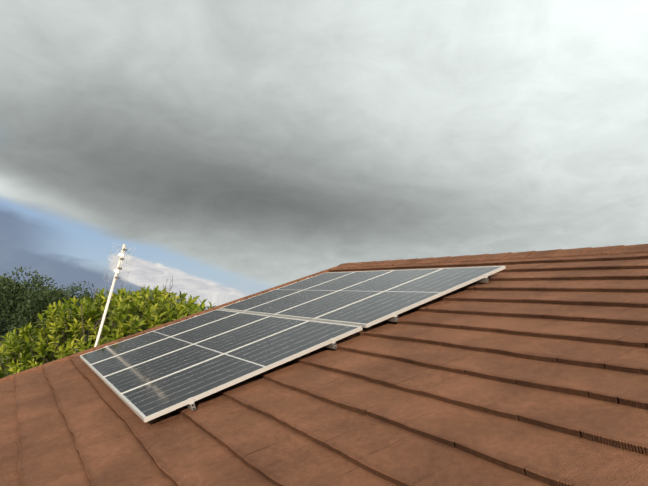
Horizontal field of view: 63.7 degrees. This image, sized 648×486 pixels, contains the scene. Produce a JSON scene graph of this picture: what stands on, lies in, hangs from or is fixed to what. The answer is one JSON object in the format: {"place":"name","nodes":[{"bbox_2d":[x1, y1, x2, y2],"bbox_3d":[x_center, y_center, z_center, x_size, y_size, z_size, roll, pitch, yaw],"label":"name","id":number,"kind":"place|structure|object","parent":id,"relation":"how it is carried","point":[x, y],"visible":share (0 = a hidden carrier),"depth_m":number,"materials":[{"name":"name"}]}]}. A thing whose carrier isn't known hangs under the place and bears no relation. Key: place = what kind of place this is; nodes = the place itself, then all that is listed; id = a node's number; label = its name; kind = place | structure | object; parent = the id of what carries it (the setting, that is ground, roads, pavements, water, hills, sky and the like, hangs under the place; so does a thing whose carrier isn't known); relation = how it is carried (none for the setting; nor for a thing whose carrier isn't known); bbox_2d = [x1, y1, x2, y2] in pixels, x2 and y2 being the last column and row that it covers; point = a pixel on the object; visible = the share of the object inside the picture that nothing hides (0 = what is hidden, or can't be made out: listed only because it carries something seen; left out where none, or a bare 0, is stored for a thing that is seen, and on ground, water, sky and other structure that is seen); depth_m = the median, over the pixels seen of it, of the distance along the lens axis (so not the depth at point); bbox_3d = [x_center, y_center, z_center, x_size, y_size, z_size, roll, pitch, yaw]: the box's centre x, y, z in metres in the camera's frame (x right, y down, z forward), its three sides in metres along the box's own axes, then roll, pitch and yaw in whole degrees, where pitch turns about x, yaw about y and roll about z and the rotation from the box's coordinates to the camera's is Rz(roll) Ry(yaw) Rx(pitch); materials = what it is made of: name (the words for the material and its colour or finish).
{"place":"outdoors","nodes":[
{"label":"outdoors","id":0,"kind":"place"},
{"bbox_2d":[0,275,141,375],"bbox_3d":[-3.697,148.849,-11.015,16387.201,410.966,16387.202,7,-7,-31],"label":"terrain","id":1,"kind":"structure","parent":0,"point":[2,277],"depth_m":509.97,"materials":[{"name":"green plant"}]},
{"bbox_2d":[0,267,58,361],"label":"broad tree","id":2,"kind":"object","parent":1,"relation":"on","point":[10,304],"visible":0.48,"depth_m":33.06,"materials":[{"name":"green plant"}]},
{"bbox_2d":[4,284,96,356],"bbox_3d":[-15.436,5.996,30.084,4.582,7.147,5.536,4,-6,-8],"label":"broad tree","id":3,"kind":"object","parent":1,"relation":"on","point":[45,298],"visible":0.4,"depth_m":28.63,"materials":[{"name":"green plant"}]},
{"bbox_2d":[57,281,111,352],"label":"broad tree","id":4,"kind":"object","parent":1,"relation":"on","point":[76,288],"visible":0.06,"depth_m":49.67,"materials":[{"name":"green plant"}]},
{"bbox_2d":[0,278,216,378],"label":"bush","id":5,"kind":"object","parent":1,"relation":"on","point":[126,311],"visible":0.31,"depth_m":10.44,"materials":[{"name":"green plant"}]},
{"bbox_2d":[0,253,647,485],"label":"roof tiles","id":6,"kind":"object","parent":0,"point":[525,372],"visible":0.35,"depth_m":3.48,"materials":[{"name":"brown tile"}]},
{"bbox_2d":[80,266,505,421],"bbox_3d":[-0.669,0.941,6.698,3.957,1.476,4.116,7,-7,-31],"label":"solar panel array","id":7,"kind":"object","parent":6,"relation":"on","point":[154,374],"visible":1,"depth_m":5.83,"materials":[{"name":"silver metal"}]},
{"bbox_2d":[0,244,647,381],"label":"roof ridge caps","id":8,"kind":"structure","parent":6,"relation":"on","point":[615,250],"depth_m":7.74,"materials":[{"name":"brown tile"}]},
{"bbox_2d":[0,0,647,309],"label":"sky","id":9,"kind":"structure","parent":0,"point":[241,148],"materials":[{"name":"grey"}]},
{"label":"house walls","id":10,"kind":"object","parent":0,"visible":0},
{"bbox_2d":[94,243,135,346],"bbox_3d":[-3.511,1.626,8.308,0.783,3.328,0.619,7,-7,-31],"label":"antenna","id":11,"kind":"object","parent":10,"relation":"attached to","point":[119,266],"visible":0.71,"depth_m":8.63,"materials":[{"name":"white paint"}]}
]}

